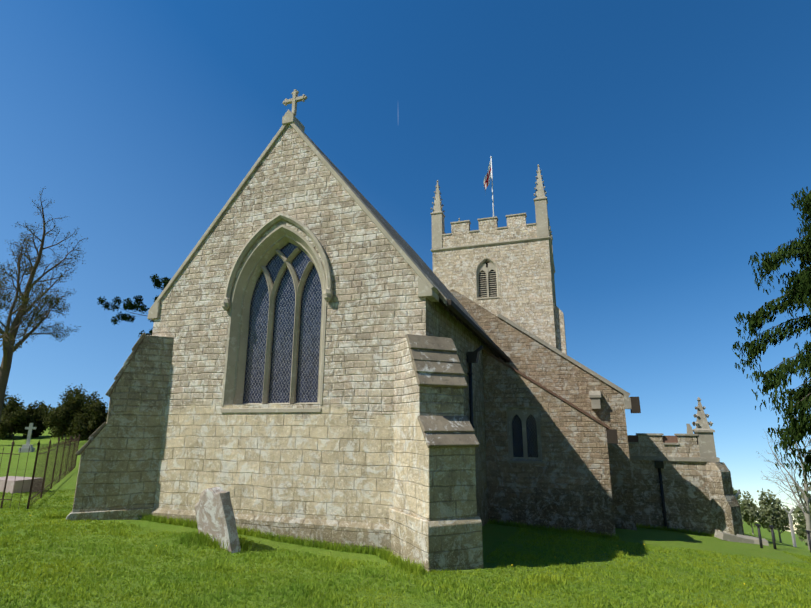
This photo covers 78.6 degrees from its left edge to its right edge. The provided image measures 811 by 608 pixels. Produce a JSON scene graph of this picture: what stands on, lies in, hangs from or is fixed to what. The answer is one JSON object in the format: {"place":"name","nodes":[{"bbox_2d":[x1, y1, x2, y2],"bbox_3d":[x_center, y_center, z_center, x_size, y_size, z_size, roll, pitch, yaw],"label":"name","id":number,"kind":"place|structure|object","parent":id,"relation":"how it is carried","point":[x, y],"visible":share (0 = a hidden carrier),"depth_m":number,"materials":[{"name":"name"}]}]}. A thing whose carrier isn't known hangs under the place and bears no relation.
{"place":"outdoors","nodes":[
{"label":"outdoors","id":0,"kind":"place"},
{"bbox_2d":[152,124,432,523],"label":"gable wall","id":1,"kind":"structure","parent":0,"point":[332,459],"depth_m":9.90,"materials":[{"name":"beige stone"}]},
{"bbox_2d":[221,213,332,412],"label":"window","id":2,"kind":"structure","parent":1,"relation":"in","point":[268,247],"depth_m":10.58,"materials":[{"name":"beige stone"}]},
{"bbox_2d":[147,89,439,320],"bbox_3d":[-2.629,-2.486,11.179,6.876,5.430,0.510,-4,-15,18],"label":"gable coping","id":3,"kind":"object","parent":1,"relation":"attached to","point":[428,289],"visible":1,"depth_m":11.32,"materials":[{"name":"stone"}]},
{"bbox_2d":[0,425,810,607],"bbox_3d":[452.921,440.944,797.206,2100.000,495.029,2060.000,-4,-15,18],"label":"ground","id":4,"kind":"structure","parent":0,"point":[494,536],"depth_m":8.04,"materials":[{"name":"green plant"}]},
{"bbox_2d":[0,440,39,508],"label":"railings","id":5,"kind":"object","parent":4,"relation":"on","point":[10,453],"visible":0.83,"depth_m":10.82,"materials":[{"name":"metal"}]},
{"bbox_2d":[0,476,44,492],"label":"chest tomb","id":6,"kind":"object","parent":4,"relation":"on","point":[17,485],"visible":0.7,"depth_m":13.12,"materials":[{"name":"grey stone"}]},
{"bbox_2d":[18,423,36,451],"bbox_3d":[-24.964,8.935,32.808,0.700,2.050,0.700,6,-15,-21],"label":"grave cross","id":7,"kind":"object","parent":4,"relation":"on","point":[24,448],"visible":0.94,"depth_m":32.73,"materials":[{"name":"white stone"}]},
{"bbox_2d":[0,188,87,419],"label":"tree","id":8,"kind":"object","parent":4,"relation":"on","point":[6,363],"depth_m":39.69,"materials":[{"name":"brown plant"}]},
{"bbox_2d":[0,383,107,439],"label":"trees","id":9,"kind":"object","parent":4,"relation":"on","point":[89,419],"depth_m":45.03,"materials":[{"name":"green plant"}]},
{"bbox_2d":[29,434,79,505],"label":"railings","id":10,"kind":"object","parent":4,"relation":"on","point":[72,463],"visible":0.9,"depth_m":14.41,"materials":[{"name":"metal"}]},
{"bbox_2d":[66,335,173,520],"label":"buttress","id":11,"kind":"structure","parent":4,"relation":"on","point":[117,476],"depth_m":10.26,"materials":[{"name":"stone"}]},
{"bbox_2d":[75,333,145,454],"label":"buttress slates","id":12,"kind":"object","parent":11,"relation":"on","point":[108,393],"visible":0.48,"depth_m":10.36,"materials":[{"name":"grey stone"}]},
{"bbox_2d":[97,274,170,336],"bbox_3d":[-18.814,4.715,40.661,9.598,13.858,10.055,-4,-15,18],"label":"scots pine","id":13,"kind":"object","parent":4,"relation":"on","point":[130,305],"depth_m":38.63,"materials":[{"name":"green plant"}]},
{"bbox_2d":[195,487,240,552],"bbox_3d":[-3.012,3.663,7.953,1.060,1.350,0.274,-9,-17,34],"label":"headstone","id":14,"kind":"object","parent":4,"relation":"on","point":[214,513],"visible":0.73,"depth_m":7.92,"materials":[{"name":"grey stone"}]},
{"bbox_2d":[150,508,390,553],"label":"wall plinth","id":15,"kind":"structure","parent":4,"relation":"on","point":[358,533],"depth_m":8.94,"materials":[{"name":"beige stone"}]},
{"bbox_2d":[389,338,482,571],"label":"buttress","id":16,"kind":"structure","parent":4,"relation":"on","point":[435,522],"depth_m":7.92,"materials":[{"name":"stone"}]},
{"bbox_2d":[406,334,479,447],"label":"buttress weatherings","id":17,"kind":"object","parent":16,"relation":"on","point":[436,361],"visible":1,"depth_m":8.43,"materials":[{"name":"grey stone"}]},
{"bbox_2d":[433,302,498,525],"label":"chancel side walls","id":18,"kind":"structure","parent":4,"relation":"on","point":[446,324],"depth_m":12.96,"materials":[{"name":"beige stone"}]},
{"bbox_2d":[305,134,491,339],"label":"roof","id":19,"kind":"structure","parent":18,"relation":"on","point":[444,294],"depth_m":12.89,"materials":[{"name":"grey stone"}]},
{"bbox_2d":[439,297,509,361],"bbox_3d":[2.159,0.928,13.861,0.388,0.450,9.070,-4,-15,18],"label":"roof eave","id":20,"kind":"object","parent":18,"relation":"attached to","point":[457,312],"visible":0.92,"depth_m":11.79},
{"bbox_2d":[467,345,482,491],"bbox_3d":[1.766,3.354,12.042,0.424,4.736,0.240,-4,-15,18],"label":"drainpipe","id":21,"kind":"object","parent":18,"relation":"attached to","point":[472,357],"visible":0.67,"depth_m":12.42,"materials":[{"name":"black metal"}]},
{"bbox_2d":[432,214,566,354],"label":"tower","id":22,"kind":"structure","parent":4,"relation":"on","point":[526,300],"depth_m":28.50,"materials":[{"name":"stone"}]},
{"bbox_2d":[479,262,496,297],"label":"window louvers","id":23,"kind":"object","parent":22,"relation":"attached to","point":[489,283],"depth_m":29.12,"materials":[{"name":"black wood"}]},
{"bbox_2d":[490,156,493,216],"bbox_3d":[5.920,-6.730,33.443,0.150,7.250,0.130,-4,-15,18],"label":"flag pole","id":24,"kind":"object","parent":22,"relation":"on","point":[492,186],"visible":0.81,"depth_m":33.70,"materials":[{"name":"white metal"}]},
{"bbox_2d":[484,160,490,192],"bbox_3d":[5.517,-8.569,33.715,0.268,3.011,0.777,-12,-19,42],"label":"flag","id":25,"kind":"object","parent":24,"relation":"attached to","point":[487,178],"visible":1,"depth_m":33.74,"materials":[{"name":"fabric"}]},
{"bbox_2d":[430,164,554,298],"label":"tower dressings","id":26,"kind":"structure","parent":22,"relation":"attached to","point":[543,227],"depth_m":29.14,"materials":[{"name":"beige stone"}]},
{"bbox_2d":[450,289,636,529],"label":"nave aisle walls","id":27,"kind":"structure","parent":4,"relation":"on","point":[550,369],"depth_m":17.07,"materials":[{"name":"beige stone"}]},
{"bbox_2d":[498,314,631,408],"bbox_3d":[5.495,1.927,17.517,4.276,3.516,0.850,-4,-15,18],"label":"wall coping","id":28,"kind":"object","parent":27,"relation":"attached to","point":[595,396],"visible":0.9,"depth_m":16.84,"materials":[{"name":"beige stone"}]},
{"bbox_2d":[630,397,640,412],"bbox_3d":[7.608,3.350,16.416,0.259,0.520,0.470,-4,-15,18],"label":"aisle gutter box","id":29,"kind":"object","parent":27,"relation":"attached to","point":[635,404],"visible":0.86,"depth_m":16.20,"materials":[{"name":"brown metal"}]},
{"bbox_2d":[483,352,615,537],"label":"vestry walls","id":30,"kind":"structure","parent":4,"relation":"on","point":[567,484],"depth_m":13.53,"materials":[{"name":"beige stone"}]},
{"bbox_2d":[506,407,543,463],"bbox_3d":[3.357,3.687,13.983,0.980,1.531,0.240,-4,-15,18],"label":"vestry window","id":31,"kind":"structure","parent":30,"relation":"in","point":[523,413],"depth_m":14.01,"materials":[{"name":"grey stone"}]},
{"bbox_2d":[482,349,610,428],"bbox_3d":[4.448,2.754,15.602,3.367,2.319,3.563,-4,-15,18],"label":"roof edge","id":32,"kind":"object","parent":30,"relation":"on","point":[555,394],"depth_m":13.91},
{"bbox_2d":[606,429,617,443],"bbox_3d":[5.530,3.546,13.269,0.256,0.360,0.400,-4,-15,18],"label":"vestry gutter box","id":33,"kind":"object","parent":30,"relation":"attached to","point":[612,436],"visible":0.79,"depth_m":13.09,"materials":[{"name":"brown metal"}]},
{"bbox_2d":[628,435,743,535],"bbox_3d":[10.194,8.389,18.556,3.479,6.740,4.081,-4,-15,18],"label":"porch","id":34,"kind":"object","parent":4,"relation":"on","point":[699,496],"visible":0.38,"depth_m":17.47,"materials":[{"name":"stone"}]},
{"bbox_2d":[627,435,677,456],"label":"porch tiles","id":35,"kind":"object","parent":34,"relation":"attached to","point":[666,439],"visible":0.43,"depth_m":18.05,"materials":[{"name":"brown tile"}]},
{"bbox_2d":[654,461,667,528],"bbox_3d":[9.097,7.316,17.376,0.260,3.450,0.237,-4,-15,18],"label":"porch downpipe","id":36,"kind":"object","parent":34,"relation":"attached to","point":[659,465],"visible":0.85,"depth_m":17.58,"materials":[{"name":"black metal"}]},
{"bbox_2d":[628,397,719,461],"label":"porch dressings","id":37,"kind":"structure","parent":34,"relation":"attached to","point":[703,432],"depth_m":17.70,"materials":[{"name":"beige stone"}]},
{"bbox_2d":[714,530,768,545],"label":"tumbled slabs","id":38,"kind":"structure","parent":4,"relation":"on","point":[736,538],"depth_m":14.59,"materials":[{"name":"stone"}]},
{"bbox_2d":[734,490,796,546],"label":"concrete posts","id":39,"kind":"object","parent":4,"relation":"on","point":[790,523],"visible":0.33,"depth_m":32.58,"materials":[{"name":"grey concrete"}]},
{"bbox_2d":[732,186,810,505],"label":"conifer","id":40,"kind":"object","parent":4,"relation":"on","point":[798,429],"depth_m":10.17,"materials":[{"name":"green plant"}]},
{"bbox_2d":[733,483,810,545],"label":"valley trees","id":41,"kind":"object","parent":4,"relation":"on","point":[764,514],"depth_m":100.55,"materials":[{"name":"green plant"}]},
{"bbox_2d":[755,524,810,552],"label":"posts","id":42,"kind":"object","parent":4,"relation":"on","point":[773,536],"visible":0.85,"depth_m":13.70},
{"bbox_2d":[758,412,810,549],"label":"bare tree","id":43,"kind":"object","parent":4,"relation":"on","point":[806,512],"visible":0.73,"depth_m":27.45,"materials":[{"name":"grey plant"}]},
{"bbox_2d":[0,0,810,532],"label":"sky","id":44,"kind":"structure","parent":0,"point":[669,140],"materials":[{"name":"blue"}]}
]}

